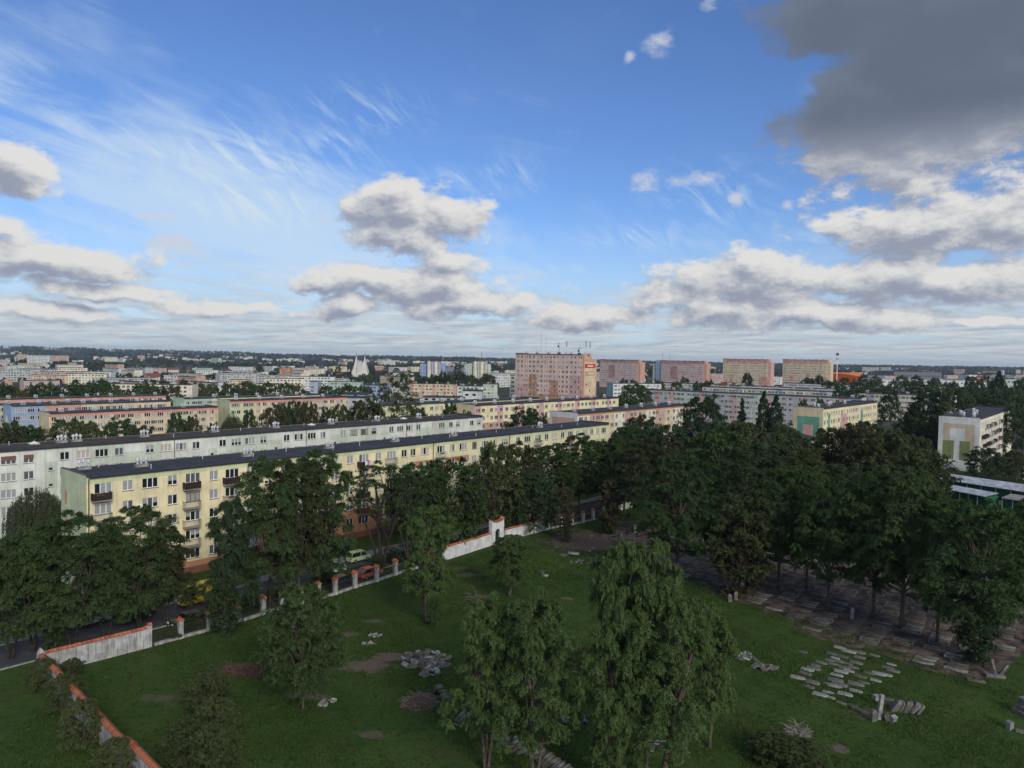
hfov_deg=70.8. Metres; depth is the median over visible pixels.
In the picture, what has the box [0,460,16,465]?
window
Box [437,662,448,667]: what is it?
broken headstone
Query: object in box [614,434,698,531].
tree
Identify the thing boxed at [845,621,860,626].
grave slab
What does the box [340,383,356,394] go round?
tree
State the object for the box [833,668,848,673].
grave slab
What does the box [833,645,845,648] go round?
grave slab
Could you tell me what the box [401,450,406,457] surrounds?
window
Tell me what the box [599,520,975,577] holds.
grave slabs
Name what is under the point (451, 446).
window
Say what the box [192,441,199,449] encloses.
window
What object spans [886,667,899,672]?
grave slab
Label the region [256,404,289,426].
tree
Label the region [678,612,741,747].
tree
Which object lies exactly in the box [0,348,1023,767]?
ground
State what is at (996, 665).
grave slab
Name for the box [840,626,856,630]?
grave slab
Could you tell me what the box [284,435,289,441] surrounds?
window
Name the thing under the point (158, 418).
apartment block
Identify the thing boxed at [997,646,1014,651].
grave slab
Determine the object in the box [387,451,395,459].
window
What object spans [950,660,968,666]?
grave slab
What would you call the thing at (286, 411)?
tree
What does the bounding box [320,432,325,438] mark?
window
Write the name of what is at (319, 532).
tree
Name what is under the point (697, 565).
gravestone
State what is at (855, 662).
grave slab
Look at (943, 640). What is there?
grave slab
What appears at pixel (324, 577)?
bush
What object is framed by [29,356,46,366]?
windows
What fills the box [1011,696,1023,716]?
grave pedestal
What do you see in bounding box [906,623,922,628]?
grave slab
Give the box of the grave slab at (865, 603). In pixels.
[858,601,871,605]
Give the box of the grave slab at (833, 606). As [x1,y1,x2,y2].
[830,605,844,609]
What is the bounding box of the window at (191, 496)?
[186,491,199,502]
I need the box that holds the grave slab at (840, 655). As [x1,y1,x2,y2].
[836,653,848,657]
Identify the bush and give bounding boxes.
[21,657,60,691]
[39,671,91,714]
[52,696,103,753]
[58,657,86,674]
[85,736,149,767]
[154,713,219,767]
[159,625,182,638]
[173,617,196,630]
[177,664,239,717]
[184,719,246,767]
[189,693,244,753]
[194,606,214,627]
[228,598,251,614]
[247,597,259,607]
[264,588,278,602]
[309,568,336,588]
[335,570,351,576]
[350,565,363,573]
[367,556,385,568]
[386,550,404,563]
[565,646,605,675]
[739,728,800,767]
[765,733,834,767]
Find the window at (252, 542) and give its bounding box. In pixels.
[247,537,258,546]
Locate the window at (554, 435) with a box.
[552,433,556,439]
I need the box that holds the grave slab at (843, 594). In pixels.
[837,592,854,597]
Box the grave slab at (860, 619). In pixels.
[848,616,866,621]
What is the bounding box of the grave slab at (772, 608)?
[765,606,783,611]
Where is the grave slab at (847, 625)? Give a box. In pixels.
[841,623,858,628]
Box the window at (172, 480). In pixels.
[168,475,177,485]
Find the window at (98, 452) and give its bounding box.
[95,449,108,457]
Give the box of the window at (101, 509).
[95,503,111,515]
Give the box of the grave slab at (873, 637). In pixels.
[862,634,882,640]
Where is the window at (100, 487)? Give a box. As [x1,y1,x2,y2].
[95,482,112,493]
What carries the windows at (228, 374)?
in the apartment block at (253, 376)
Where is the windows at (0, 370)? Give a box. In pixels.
[0,370,35,380]
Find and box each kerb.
[0,500,594,645]
[0,508,606,670]
[778,596,794,601]
[782,591,799,597]
[791,583,804,587]
[814,587,830,591]
[815,617,833,623]
[839,590,855,595]
[841,588,857,593]
[854,605,870,610]
[859,636,879,642]
[867,591,884,596]
[872,624,892,630]
[880,610,898,616]
[883,604,899,608]
[893,637,913,644]
[901,627,921,634]
[911,607,929,613]
[923,644,944,651]
[928,639,949,646]
[934,624,954,629]
[944,652,969,661]
[1015,728,1023,733]
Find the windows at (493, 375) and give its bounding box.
[493,375,508,385]
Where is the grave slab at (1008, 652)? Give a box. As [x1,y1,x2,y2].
[997,649,1013,654]
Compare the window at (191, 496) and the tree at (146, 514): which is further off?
the window at (191, 496)
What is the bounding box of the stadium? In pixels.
[833,372,860,383]
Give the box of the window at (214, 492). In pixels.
[209,489,218,499]
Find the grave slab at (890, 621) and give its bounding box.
[878,618,893,622]
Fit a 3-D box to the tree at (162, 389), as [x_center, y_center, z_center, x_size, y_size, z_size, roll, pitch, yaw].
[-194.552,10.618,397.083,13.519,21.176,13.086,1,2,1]
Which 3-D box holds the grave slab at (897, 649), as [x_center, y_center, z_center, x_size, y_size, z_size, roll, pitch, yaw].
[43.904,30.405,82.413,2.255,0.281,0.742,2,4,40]
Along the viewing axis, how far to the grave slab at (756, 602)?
97.76 m
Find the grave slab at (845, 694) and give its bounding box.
[837,691,852,696]
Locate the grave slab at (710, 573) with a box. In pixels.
[703,571,718,575]
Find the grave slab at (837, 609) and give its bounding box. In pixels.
[825,607,843,611]
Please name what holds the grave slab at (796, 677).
on the ground at (18, 706)
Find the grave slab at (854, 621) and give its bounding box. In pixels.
[846,618,863,624]
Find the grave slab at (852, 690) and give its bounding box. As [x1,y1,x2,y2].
[849,688,862,692]
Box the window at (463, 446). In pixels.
[459,443,466,450]
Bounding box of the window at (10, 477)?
[1,472,15,482]
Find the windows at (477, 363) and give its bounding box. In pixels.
[467,363,487,378]
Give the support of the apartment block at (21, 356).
on the ground at (18, 706)
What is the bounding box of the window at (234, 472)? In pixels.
[226,468,238,477]
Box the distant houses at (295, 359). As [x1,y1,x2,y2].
[0,351,937,369]
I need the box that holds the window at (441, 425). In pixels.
[439,423,444,428]
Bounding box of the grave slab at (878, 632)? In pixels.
[868,629,886,634]
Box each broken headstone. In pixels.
[407,665,418,668]
[416,649,427,655]
[420,668,427,673]
[421,671,429,677]
[424,648,430,655]
[425,656,434,661]
[433,667,440,673]
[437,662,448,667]
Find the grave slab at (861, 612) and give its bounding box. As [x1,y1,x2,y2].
[854,610,869,614]
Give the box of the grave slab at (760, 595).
[754,593,769,597]
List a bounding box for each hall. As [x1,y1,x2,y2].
[323,394,372,410]
[341,392,371,395]
[422,395,464,400]
[462,388,482,398]
[754,432,823,446]
[854,378,986,387]
[862,374,884,377]
[875,370,941,378]
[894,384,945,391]
[958,374,976,379]
[991,378,1017,387]
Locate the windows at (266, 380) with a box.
[266,380,300,392]
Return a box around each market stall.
[940,474,1023,497]
[944,485,997,507]
[1001,494,1023,508]
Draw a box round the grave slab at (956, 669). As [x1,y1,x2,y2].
[943,665,967,673]
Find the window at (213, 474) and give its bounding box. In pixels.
[210,470,218,480]
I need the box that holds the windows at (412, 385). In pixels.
[411,385,452,396]
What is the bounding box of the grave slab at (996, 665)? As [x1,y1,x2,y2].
[984,662,1008,670]
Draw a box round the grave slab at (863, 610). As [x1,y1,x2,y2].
[854,607,870,612]
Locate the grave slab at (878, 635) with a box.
[866,632,884,637]
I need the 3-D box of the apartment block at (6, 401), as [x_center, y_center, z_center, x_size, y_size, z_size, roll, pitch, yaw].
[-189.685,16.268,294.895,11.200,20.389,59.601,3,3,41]
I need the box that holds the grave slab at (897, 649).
[885,645,906,652]
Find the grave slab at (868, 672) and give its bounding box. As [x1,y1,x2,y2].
[863,670,875,674]
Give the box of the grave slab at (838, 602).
[832,600,846,604]
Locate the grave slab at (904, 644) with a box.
[892,641,909,646]
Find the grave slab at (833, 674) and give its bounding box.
[830,672,843,676]
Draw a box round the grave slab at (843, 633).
[833,630,851,635]
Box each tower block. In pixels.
[420,361,445,377]
[466,354,490,378]
[515,341,596,398]
[599,358,644,386]
[653,351,710,382]
[723,358,773,385]
[782,358,833,386]
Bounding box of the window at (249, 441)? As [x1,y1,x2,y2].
[245,437,254,444]
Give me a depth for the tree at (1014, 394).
407.95 m
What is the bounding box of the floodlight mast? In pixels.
[836,353,838,380]
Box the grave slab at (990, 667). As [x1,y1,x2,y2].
[984,665,1006,672]
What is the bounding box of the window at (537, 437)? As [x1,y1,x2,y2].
[535,435,540,441]
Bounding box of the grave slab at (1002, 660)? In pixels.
[989,656,1012,664]
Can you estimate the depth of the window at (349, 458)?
127.36 m
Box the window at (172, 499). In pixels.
[167,494,176,505]
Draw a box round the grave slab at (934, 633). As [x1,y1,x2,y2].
[931,632,951,637]
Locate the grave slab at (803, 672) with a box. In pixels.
[799,670,811,675]
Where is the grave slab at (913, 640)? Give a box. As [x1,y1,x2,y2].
[897,636,916,641]
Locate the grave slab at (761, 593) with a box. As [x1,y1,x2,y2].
[756,592,772,596]
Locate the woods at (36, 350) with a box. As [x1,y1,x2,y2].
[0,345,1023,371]
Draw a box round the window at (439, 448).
[437,445,445,453]
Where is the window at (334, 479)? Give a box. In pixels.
[331,473,337,482]
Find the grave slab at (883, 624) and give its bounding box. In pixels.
[873,622,892,627]
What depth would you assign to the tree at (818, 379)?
638.71 m
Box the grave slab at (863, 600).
[858,599,876,602]
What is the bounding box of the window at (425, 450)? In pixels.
[421,447,429,455]
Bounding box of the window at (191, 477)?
[186,472,199,482]
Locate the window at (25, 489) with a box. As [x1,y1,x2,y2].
[24,487,33,496]
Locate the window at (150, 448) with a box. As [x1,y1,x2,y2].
[146,445,154,452]
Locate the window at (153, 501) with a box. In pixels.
[142,497,158,507]
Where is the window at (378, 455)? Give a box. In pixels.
[376,452,380,460]
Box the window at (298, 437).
[294,434,302,440]
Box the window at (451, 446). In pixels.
[450,444,454,451]
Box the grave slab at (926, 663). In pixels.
[912,659,934,665]
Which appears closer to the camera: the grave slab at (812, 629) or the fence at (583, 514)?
the grave slab at (812, 629)
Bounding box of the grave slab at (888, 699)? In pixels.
[871,695,893,702]
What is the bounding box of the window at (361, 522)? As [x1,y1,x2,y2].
[359,515,367,524]
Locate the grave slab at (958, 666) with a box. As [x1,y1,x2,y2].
[946,662,968,670]
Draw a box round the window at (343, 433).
[341,430,345,436]
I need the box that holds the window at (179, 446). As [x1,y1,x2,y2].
[176,442,186,450]
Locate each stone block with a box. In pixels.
[873,694,878,700]
[890,714,897,722]
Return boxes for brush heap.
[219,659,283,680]
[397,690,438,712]
[459,585,489,599]
[779,719,812,737]
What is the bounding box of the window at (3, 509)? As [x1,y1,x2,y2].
[1,506,15,515]
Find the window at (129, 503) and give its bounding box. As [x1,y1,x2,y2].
[123,500,132,509]
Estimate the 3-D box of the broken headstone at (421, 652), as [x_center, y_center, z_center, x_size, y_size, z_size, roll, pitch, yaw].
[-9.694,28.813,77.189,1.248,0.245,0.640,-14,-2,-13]
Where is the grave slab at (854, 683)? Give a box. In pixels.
[847,680,863,686]
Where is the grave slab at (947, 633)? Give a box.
[933,629,952,635]
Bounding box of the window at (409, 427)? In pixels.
[407,425,412,430]
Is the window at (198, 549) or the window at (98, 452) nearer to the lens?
the window at (198, 549)
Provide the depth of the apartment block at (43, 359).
1499.82 m
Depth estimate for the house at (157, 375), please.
952.92 m
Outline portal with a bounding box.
[488,516,504,545]
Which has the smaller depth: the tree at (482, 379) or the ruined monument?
the ruined monument
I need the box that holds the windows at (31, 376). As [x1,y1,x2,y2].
[31,376,63,382]
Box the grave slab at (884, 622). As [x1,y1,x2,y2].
[876,621,892,624]
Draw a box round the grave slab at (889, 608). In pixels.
[884,606,899,611]
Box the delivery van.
[176,578,219,606]
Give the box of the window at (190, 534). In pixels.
[186,529,199,539]
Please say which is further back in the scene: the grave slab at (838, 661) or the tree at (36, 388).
the tree at (36, 388)
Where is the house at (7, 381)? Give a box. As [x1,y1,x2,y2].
[0,377,11,385]
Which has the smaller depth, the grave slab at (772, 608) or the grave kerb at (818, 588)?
the grave slab at (772, 608)
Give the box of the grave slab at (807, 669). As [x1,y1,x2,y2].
[800,667,813,671]
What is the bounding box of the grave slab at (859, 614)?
[854,612,867,616]
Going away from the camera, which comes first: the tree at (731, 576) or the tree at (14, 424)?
the tree at (731, 576)
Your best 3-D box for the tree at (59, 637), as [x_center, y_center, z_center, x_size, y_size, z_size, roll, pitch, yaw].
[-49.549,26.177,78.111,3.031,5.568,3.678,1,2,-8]
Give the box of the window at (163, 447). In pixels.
[160,444,171,451]
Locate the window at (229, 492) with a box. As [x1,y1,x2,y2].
[226,487,239,496]
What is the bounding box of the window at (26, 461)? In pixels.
[23,459,33,463]
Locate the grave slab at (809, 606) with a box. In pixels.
[800,604,815,608]
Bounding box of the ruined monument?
[983,658,1008,678]
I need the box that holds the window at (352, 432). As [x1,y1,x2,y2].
[350,429,357,435]
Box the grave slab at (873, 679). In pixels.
[869,678,881,681]
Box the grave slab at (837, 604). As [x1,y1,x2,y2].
[830,602,845,606]
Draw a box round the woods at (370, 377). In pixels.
[6,364,1023,408]
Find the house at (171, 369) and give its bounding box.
[168,367,179,371]
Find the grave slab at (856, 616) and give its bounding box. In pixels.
[848,615,867,619]
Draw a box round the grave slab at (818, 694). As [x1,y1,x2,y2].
[812,691,828,697]
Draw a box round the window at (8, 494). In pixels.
[1,489,16,499]
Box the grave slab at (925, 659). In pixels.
[914,655,936,662]
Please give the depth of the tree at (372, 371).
1397.51 m
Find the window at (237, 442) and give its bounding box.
[232,438,240,445]
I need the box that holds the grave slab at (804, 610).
[795,608,811,612]
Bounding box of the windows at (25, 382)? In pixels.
[25,382,53,386]
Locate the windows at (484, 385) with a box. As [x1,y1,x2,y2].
[484,385,493,396]
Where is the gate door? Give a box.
[495,529,498,541]
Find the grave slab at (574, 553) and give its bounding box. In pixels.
[568,551,578,554]
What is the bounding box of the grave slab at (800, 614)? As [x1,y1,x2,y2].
[790,612,806,617]
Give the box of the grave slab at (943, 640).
[928,637,949,642]
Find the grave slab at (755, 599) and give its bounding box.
[748,597,764,601]
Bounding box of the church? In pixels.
[352,353,368,376]
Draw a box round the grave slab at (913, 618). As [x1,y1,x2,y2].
[908,617,924,621]
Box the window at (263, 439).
[260,436,266,443]
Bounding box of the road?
[0,480,699,668]
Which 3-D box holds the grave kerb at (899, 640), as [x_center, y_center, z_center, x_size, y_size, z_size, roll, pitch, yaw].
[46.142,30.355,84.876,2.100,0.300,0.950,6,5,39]
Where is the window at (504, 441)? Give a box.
[502,438,507,445]
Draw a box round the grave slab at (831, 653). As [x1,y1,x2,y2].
[825,651,836,655]
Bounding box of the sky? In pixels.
[0,0,1023,367]
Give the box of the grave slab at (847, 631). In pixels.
[835,628,852,633]
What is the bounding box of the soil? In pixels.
[596,520,1023,679]
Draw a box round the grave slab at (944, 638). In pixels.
[930,635,951,640]
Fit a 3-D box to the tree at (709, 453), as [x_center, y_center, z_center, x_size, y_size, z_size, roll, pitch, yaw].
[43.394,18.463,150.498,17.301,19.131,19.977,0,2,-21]
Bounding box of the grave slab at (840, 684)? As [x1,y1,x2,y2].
[831,681,847,687]
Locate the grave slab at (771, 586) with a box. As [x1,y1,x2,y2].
[764,584,776,588]
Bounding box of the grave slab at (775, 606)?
[769,604,784,609]
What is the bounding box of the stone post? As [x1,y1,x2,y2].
[1005,720,1013,730]
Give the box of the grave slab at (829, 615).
[819,612,837,618]
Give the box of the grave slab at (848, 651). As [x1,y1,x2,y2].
[841,648,855,653]
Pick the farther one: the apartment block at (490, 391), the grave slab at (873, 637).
the apartment block at (490, 391)
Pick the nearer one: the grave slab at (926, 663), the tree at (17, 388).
the grave slab at (926, 663)
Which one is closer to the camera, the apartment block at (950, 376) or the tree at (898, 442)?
the tree at (898, 442)
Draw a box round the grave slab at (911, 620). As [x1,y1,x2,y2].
[906,618,924,623]
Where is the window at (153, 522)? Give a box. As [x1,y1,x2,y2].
[144,517,155,527]
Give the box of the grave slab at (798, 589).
[787,587,803,591]
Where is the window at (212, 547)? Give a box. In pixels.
[210,544,216,554]
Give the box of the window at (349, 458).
[347,455,353,464]
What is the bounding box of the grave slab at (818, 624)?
[810,622,826,627]
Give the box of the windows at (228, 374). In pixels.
[228,374,252,382]
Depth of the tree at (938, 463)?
160.53 m
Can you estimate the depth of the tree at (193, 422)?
228.49 m
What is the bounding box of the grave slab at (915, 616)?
[909,615,926,618]
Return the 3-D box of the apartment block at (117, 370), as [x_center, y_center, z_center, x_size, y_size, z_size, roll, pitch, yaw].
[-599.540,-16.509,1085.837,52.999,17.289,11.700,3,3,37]
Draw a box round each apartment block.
[0,359,9,362]
[0,368,45,381]
[0,392,165,402]
[0,398,130,435]
[0,398,482,543]
[3,398,170,440]
[5,365,41,368]
[17,354,28,360]
[18,363,41,365]
[20,378,59,390]
[27,355,51,368]
[30,374,67,383]
[32,370,85,374]
[39,403,217,440]
[52,355,68,361]
[55,364,82,367]
[55,367,87,371]
[60,404,608,593]
[68,372,108,384]
[86,370,115,377]
[95,376,156,383]
[103,367,125,376]
[104,357,117,361]
[105,364,123,368]
[111,381,197,400]
[119,379,151,383]
[121,369,142,376]
[127,367,165,373]
[128,367,152,375]
[137,355,144,360]
[164,373,205,383]
[173,372,200,374]
[173,392,319,405]
[178,375,205,380]
[190,380,229,395]
[192,368,212,371]
[196,369,218,374]
[211,358,221,364]
[215,372,259,381]
[217,393,346,428]
[221,370,252,372]
[227,373,256,384]
[228,366,253,370]
[229,378,251,387]
[257,374,292,382]
[257,383,274,394]
[262,366,276,371]
[265,377,303,393]
[273,382,290,393]
[279,367,291,374]
[285,372,307,375]
[288,375,334,390]
[292,367,312,369]
[292,369,309,375]
[310,368,325,375]
[310,380,320,393]
[327,380,362,393]
[329,366,346,371]
[335,377,348,380]
[338,361,346,364]
[354,395,539,418]
[365,383,389,401]
[374,365,386,369]
[380,360,394,364]
[380,374,399,383]
[385,375,413,383]
[389,382,409,398]
[394,367,407,371]
[408,366,418,371]
[410,382,456,397]
[446,366,458,371]
[454,394,618,429]
[456,368,465,374]
[457,384,483,395]
[483,382,497,397]
[490,372,514,386]
[503,370,514,372]
[510,375,514,396]
[550,401,685,440]
[596,371,599,380]
[607,381,660,402]
[645,387,866,426]
[663,381,759,389]
[693,382,854,390]
[702,384,956,419]
[710,373,722,382]
[774,376,781,384]
[784,381,876,388]
[793,400,876,449]
[862,367,878,371]
[881,367,890,369]
[885,375,898,378]
[938,406,1013,470]
[943,375,957,378]
[954,369,964,374]
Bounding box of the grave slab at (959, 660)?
[950,657,973,664]
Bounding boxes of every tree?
[0,381,21,397]
[0,385,19,397]
[0,419,33,442]
[0,429,28,443]
[0,526,85,652]
[0,534,58,658]
[1,485,59,555]
[9,391,29,397]
[12,508,130,644]
[13,424,48,442]
[21,383,40,396]
[30,382,49,396]
[33,493,60,547]
[37,380,60,396]
[41,603,72,649]
[42,418,94,440]
[50,388,66,396]
[53,526,153,635]
[60,382,86,395]
[71,420,102,438]
[73,383,87,395]
[78,382,95,394]
[84,504,197,627]
[87,383,105,395]
[93,378,110,386]
[95,416,137,436]
[98,382,120,395]
[101,380,118,388]
[106,389,122,394]
[119,388,130,394]
[127,388,145,394]
[127,425,154,435]
[131,381,149,394]
[132,525,202,624]
[144,384,157,393]
[150,385,172,405]
[158,379,170,383]
[161,384,183,405]
[165,412,187,432]
[171,422,193,432]
[179,378,189,383]
[184,414,203,430]
[194,382,208,396]
[195,496,265,629]
[198,385,216,396]
[200,578,247,635]
[207,383,219,395]
[207,421,219,430]
[215,454,317,607]
[218,381,241,395]
[220,414,243,429]
[236,380,256,394]
[242,408,258,427]
[249,581,361,709]
[250,383,263,394]
[254,381,277,394]
[255,365,264,371]
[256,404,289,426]
[257,458,338,584]
[268,448,360,583]
[273,381,292,394]
[274,401,294,425]
[285,383,306,393]
[286,400,312,424]
[296,401,319,423]
[317,384,334,395]
[319,405,330,422]
[329,403,350,421]
[333,386,346,394]
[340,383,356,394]
[345,460,426,565]
[346,398,380,420]
[353,384,368,392]
[364,386,374,402]
[367,377,420,419]
[369,366,376,374]
[384,470,438,560]
[388,459,452,547]
[397,504,459,623]
[398,373,414,383]
[410,407,426,416]
[414,456,489,544]
[415,375,426,382]
[425,374,441,382]
[426,597,443,629]
[436,370,449,383]
[437,590,525,767]
[442,401,456,414]
[451,371,468,384]
[452,364,461,373]
[464,374,477,385]
[468,439,526,531]
[479,373,490,385]
[479,374,499,387]
[481,534,545,596]
[488,440,551,524]
[488,586,587,767]
[500,405,549,427]
[505,469,560,533]
[518,443,582,502]
[529,417,547,425]
[547,432,613,512]
[554,487,576,542]
[565,539,662,767]
[575,440,628,508]
[582,688,649,767]
[594,426,661,488]
[594,479,625,533]
[596,437,652,515]
[607,427,624,443]
[611,582,721,767]
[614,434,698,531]
[617,384,653,404]
[617,536,684,765]
[618,395,639,405]
[620,421,664,454]
[622,453,727,565]
[623,414,665,446]
[628,421,697,504]
[650,379,665,388]
[671,380,684,389]
[675,393,728,465]
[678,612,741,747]
[680,376,691,382]
[681,426,762,512]
[690,381,702,390]
[703,379,713,385]
[705,447,792,518]
[705,491,791,591]
[708,513,771,597]
[712,418,782,490]
[712,425,740,461]
[723,440,806,502]
[737,397,746,427]
[737,434,765,479]
[741,372,753,384]
[742,468,824,590]
[754,390,769,432]
[756,453,846,508]
[762,433,824,474]
[766,395,783,432]
[767,422,801,450]
[767,465,844,588]
[788,477,872,609]
[797,399,806,405]
[802,377,814,383]
[805,426,859,483]
[811,463,896,519]
[814,374,823,383]
[816,398,824,403]
[821,378,841,388]
[821,422,890,488]
[829,471,924,617]
[830,386,853,396]
[839,377,851,384]
[842,428,936,499]
[842,464,958,628]
[847,380,869,390]
[847,419,891,464]
[848,385,867,400]
[857,373,867,383]
[864,380,872,391]
[866,379,884,392]
[869,374,883,385]
[872,385,889,392]
[877,386,902,421]
[886,434,942,486]
[887,379,899,392]
[890,413,926,448]
[891,472,943,515]
[895,374,907,383]
[895,499,992,642]
[898,379,917,393]
[900,402,928,457]
[904,388,942,434]
[904,447,964,506]
[908,374,923,383]
[908,380,926,393]
[910,497,1023,644]
[917,411,948,449]
[919,511,981,554]
[923,377,940,393]
[924,385,940,393]
[925,386,980,434]
[939,381,953,394]
[942,380,958,394]
[947,586,1008,664]
[962,446,1008,477]
[963,374,977,387]
[964,521,1023,562]
[965,384,977,393]
[965,393,1019,434]
[967,378,984,394]
[972,498,1023,607]
[978,375,990,389]
[980,387,1005,406]
[985,379,1010,398]
[990,370,1007,399]
[994,450,1023,480]
[999,387,1023,422]
[1002,404,1023,452]
[1014,377,1023,397]
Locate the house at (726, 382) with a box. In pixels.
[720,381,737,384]
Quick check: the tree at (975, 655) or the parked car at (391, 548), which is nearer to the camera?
the tree at (975, 655)
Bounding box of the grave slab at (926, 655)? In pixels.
[917,652,938,659]
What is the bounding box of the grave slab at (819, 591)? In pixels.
[813,589,826,593]
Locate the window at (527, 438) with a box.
[525,436,529,442]
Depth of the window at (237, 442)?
150.08 m
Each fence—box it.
[153,552,436,645]
[550,503,615,528]
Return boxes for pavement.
[1,495,607,643]
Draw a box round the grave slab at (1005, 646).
[993,642,1015,649]
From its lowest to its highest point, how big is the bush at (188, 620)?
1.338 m
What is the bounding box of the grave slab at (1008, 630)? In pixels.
[995,626,1015,632]
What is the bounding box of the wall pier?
[37,648,44,663]
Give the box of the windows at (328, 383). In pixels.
[328,383,356,393]
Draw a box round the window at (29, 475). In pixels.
[24,471,33,479]
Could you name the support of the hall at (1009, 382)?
on the ground at (18, 706)
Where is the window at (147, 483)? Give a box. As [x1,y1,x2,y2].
[142,477,157,488]
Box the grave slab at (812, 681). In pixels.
[805,679,819,684]
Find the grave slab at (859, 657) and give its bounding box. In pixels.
[853,655,865,659]
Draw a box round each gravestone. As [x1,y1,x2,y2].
[632,535,636,544]
[694,560,700,569]
[727,594,731,601]
[733,591,737,599]
[850,607,853,619]
[870,709,877,721]
[877,694,884,719]
[883,712,889,721]
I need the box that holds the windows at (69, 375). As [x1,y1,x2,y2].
[69,375,103,383]
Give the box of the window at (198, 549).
[185,547,200,559]
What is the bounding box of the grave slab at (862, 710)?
[851,705,870,714]
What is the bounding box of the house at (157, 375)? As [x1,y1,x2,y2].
[144,373,159,380]
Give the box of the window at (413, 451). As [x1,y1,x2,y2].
[410,449,415,456]
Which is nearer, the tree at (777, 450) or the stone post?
the stone post
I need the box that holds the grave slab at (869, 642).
[858,639,877,645]
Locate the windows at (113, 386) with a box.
[113,386,185,399]
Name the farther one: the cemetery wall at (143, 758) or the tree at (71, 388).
the tree at (71, 388)
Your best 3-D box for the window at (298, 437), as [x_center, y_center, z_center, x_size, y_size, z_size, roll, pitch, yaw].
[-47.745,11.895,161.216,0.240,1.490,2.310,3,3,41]
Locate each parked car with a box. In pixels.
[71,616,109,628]
[122,607,156,622]
[167,609,204,625]
[325,573,351,587]
[345,549,370,563]
[357,565,381,579]
[377,546,398,559]
[397,544,412,556]
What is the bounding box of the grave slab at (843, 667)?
[838,665,849,669]
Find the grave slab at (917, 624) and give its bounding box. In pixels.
[906,621,924,626]
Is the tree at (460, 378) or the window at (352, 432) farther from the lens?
the tree at (460, 378)
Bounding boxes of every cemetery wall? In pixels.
[38,653,123,766]
[44,622,151,669]
[126,736,161,767]
[441,532,491,559]
[504,519,549,535]
[620,501,631,509]
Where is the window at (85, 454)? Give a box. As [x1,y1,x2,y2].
[77,450,89,458]
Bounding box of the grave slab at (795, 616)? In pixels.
[786,613,804,619]
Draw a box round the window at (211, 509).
[210,507,217,516]
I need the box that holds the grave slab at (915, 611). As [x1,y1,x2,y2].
[911,610,926,614]
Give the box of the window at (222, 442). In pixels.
[220,439,226,446]
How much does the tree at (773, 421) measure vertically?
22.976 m
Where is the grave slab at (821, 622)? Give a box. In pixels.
[812,619,829,624]
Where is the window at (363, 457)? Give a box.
[359,454,368,461]
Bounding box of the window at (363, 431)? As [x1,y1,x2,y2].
[361,429,367,434]
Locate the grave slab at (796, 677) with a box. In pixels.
[790,674,804,679]
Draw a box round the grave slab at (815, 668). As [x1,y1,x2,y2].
[807,665,820,670]
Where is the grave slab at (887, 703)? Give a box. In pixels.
[875,700,891,705]
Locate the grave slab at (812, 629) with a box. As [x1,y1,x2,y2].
[802,626,821,632]
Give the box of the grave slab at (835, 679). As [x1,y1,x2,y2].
[827,677,843,682]
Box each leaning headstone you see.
[432,686,442,693]
[457,712,469,722]
[515,747,526,754]
[540,752,552,765]
[540,754,555,767]
[544,757,558,767]
[549,760,561,767]
[555,762,565,767]
[889,700,900,711]
[899,701,905,712]
[902,700,910,713]
[908,701,918,712]
[910,703,921,713]
[916,704,924,714]
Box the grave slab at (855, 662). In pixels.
[849,660,862,664]
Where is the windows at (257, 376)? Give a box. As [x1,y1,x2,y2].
[257,376,287,381]
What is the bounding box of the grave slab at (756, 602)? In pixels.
[746,599,761,604]
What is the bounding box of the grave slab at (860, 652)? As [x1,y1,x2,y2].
[853,650,865,654]
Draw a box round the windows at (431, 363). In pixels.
[421,363,441,375]
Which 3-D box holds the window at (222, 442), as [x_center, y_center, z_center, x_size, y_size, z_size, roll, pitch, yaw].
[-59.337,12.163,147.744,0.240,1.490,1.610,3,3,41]
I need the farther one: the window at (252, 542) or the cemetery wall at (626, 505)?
the cemetery wall at (626, 505)
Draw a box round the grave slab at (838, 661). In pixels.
[833,658,843,662]
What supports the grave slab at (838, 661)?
on the ground at (18, 706)
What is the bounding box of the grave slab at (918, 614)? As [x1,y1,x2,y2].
[910,612,925,616]
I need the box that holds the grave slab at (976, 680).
[966,678,985,683]
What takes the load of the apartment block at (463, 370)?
on the ground at (18, 706)
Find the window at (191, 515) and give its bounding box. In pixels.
[186,510,199,521]
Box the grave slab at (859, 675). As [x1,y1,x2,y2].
[852,673,866,678]
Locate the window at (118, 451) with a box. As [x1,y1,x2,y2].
[115,447,122,455]
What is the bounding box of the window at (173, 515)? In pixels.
[168,513,177,523]
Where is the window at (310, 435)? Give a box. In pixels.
[308,433,315,439]
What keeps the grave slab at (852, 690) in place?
on the ground at (18, 706)
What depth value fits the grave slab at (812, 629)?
88.03 m
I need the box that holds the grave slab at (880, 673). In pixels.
[872,671,886,676]
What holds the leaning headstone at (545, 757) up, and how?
on the ground at (18, 706)
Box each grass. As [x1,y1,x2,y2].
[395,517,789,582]
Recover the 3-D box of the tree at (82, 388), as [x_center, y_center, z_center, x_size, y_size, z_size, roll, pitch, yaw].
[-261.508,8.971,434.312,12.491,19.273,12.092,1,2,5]
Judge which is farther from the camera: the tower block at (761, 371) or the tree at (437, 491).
the tower block at (761, 371)
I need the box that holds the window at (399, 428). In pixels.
[397,426,403,431]
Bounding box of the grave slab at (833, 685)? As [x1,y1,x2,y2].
[828,683,841,688]
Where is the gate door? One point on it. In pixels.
(497, 531)
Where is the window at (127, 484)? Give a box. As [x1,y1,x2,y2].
[122,480,132,491]
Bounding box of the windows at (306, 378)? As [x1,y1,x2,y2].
[305,378,329,389]
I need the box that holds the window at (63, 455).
[60,452,69,460]

